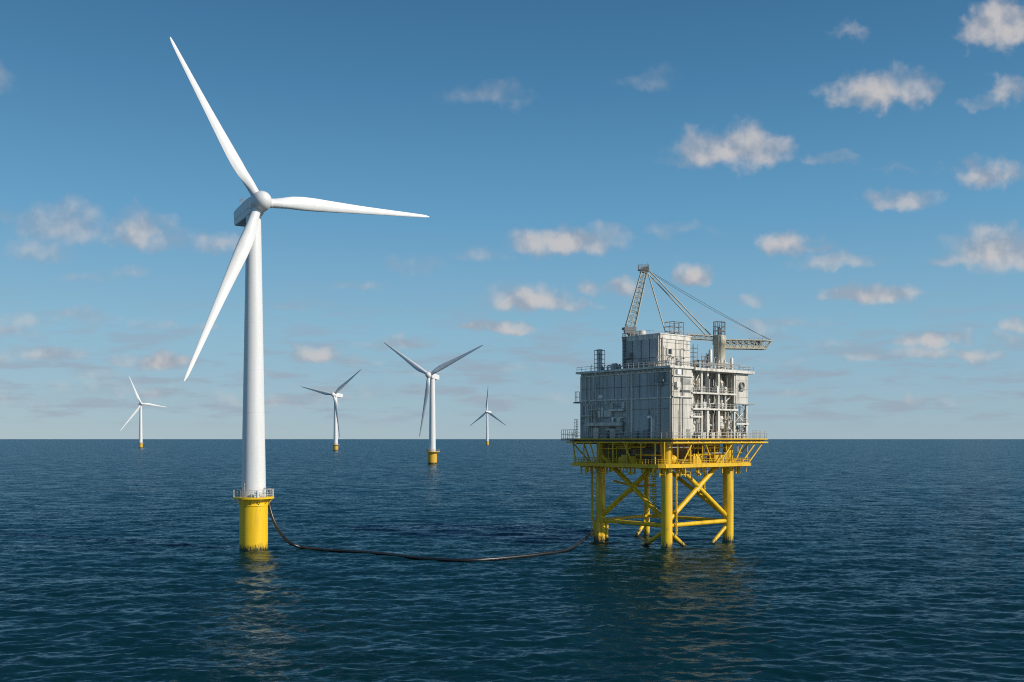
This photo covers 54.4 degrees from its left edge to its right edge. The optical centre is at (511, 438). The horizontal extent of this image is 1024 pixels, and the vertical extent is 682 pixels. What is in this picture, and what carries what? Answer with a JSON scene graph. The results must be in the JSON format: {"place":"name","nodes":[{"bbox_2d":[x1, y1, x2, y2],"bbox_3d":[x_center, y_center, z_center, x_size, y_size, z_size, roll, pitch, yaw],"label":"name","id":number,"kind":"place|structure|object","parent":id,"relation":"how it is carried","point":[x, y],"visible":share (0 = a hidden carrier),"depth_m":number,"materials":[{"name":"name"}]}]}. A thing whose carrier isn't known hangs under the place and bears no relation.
{"place":"outdoors","nodes":[
{"label":"outdoors","id":0,"kind":"place"},
{"bbox_2d":[0,439,1023,681],"bbox_3d":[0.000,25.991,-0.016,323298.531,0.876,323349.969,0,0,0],"label":"water","id":1,"kind":"structure","parent":0,"point":[834,560],"depth_m":200.83,"materials":[{"name":"blue liquid"}]},
{"bbox_2d":[120,377,164,447],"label":"wind turbine","id":2,"kind":"object","parent":1,"relation":"in","point":[140,443],"visible":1,"depth_m":2981.62,"materials":[{"name":"grey metal"}]},
{"bbox_2d":[170,37,428,550],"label":"wind turbine","id":3,"kind":"object","parent":1,"relation":"in","point":[253,499],"visible":0.99,"depth_m":232.73,"materials":[{"name":"white paint"}]},
{"bbox_2d":[301,370,359,449],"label":"wind turbine","id":4,"kind":"object","parent":1,"relation":"in","point":[335,395],"visible":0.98,"depth_m":2278.56,"materials":[{"name":"grey metal"}]},
{"bbox_2d":[268,499,594,561],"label":"power cable","id":5,"kind":"object","parent":1,"relation":"on","point":[289,542],"visible":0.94,"depth_m":224.49,"materials":[{"name":"rubber"}]},
{"bbox_2d":[384,342,482,463],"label":"wind turbine","id":6,"kind":"object","parent":1,"relation":"in","point":[432,377],"visible":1,"depth_m":1045.82,"materials":[{"name":"grey metal"}]},
{"bbox_2d":[470,390,504,444],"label":"wind turbine","id":7,"kind":"object","parent":1,"relation":"in","point":[487,435],"visible":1,"depth_m":4308.82,"materials":[{"name":"grey metal"}]},
{"bbox_2d":[561,321,767,547],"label":"offshore platform","id":8,"kind":"structure","parent":1,"relation":"in","point":[673,394],"depth_m":247.17,"materials":[{"name":"yellow paint"}]},
{"bbox_2d":[594,349,604,370],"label":"exhaust stack","id":9,"kind":"object","parent":8,"relation":"on","point":[599,354],"visible":0.91,"depth_m":255.74,"materials":[{"name":"white paint"}]},
{"bbox_2d":[650,417,654,437],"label":"door","id":10,"kind":"structure","parent":8,"relation":"in","point":[653,418],"depth_m":240.30,"materials":[{"name":"paint"}]},
{"bbox_2d":[686,429,689,437],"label":"door","id":11,"kind":"structure","parent":8,"relation":"in","point":[687,430],"depth_m":239.72,"materials":[{"name":"grey metal"}]},
{"bbox_2d":[622,264,772,368],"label":"deck crane","id":12,"kind":"object","parent":8,"relation":"on","point":[720,342],"visible":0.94,"depth_m":253.54,"materials":[{"name":"beige paint"}]},
{"bbox_2d":[0,0,1023,438],"label":"sky","id":13,"kind":"structure","parent":0,"point":[841,182],"materials":[{"name":"blue"}]}
]}

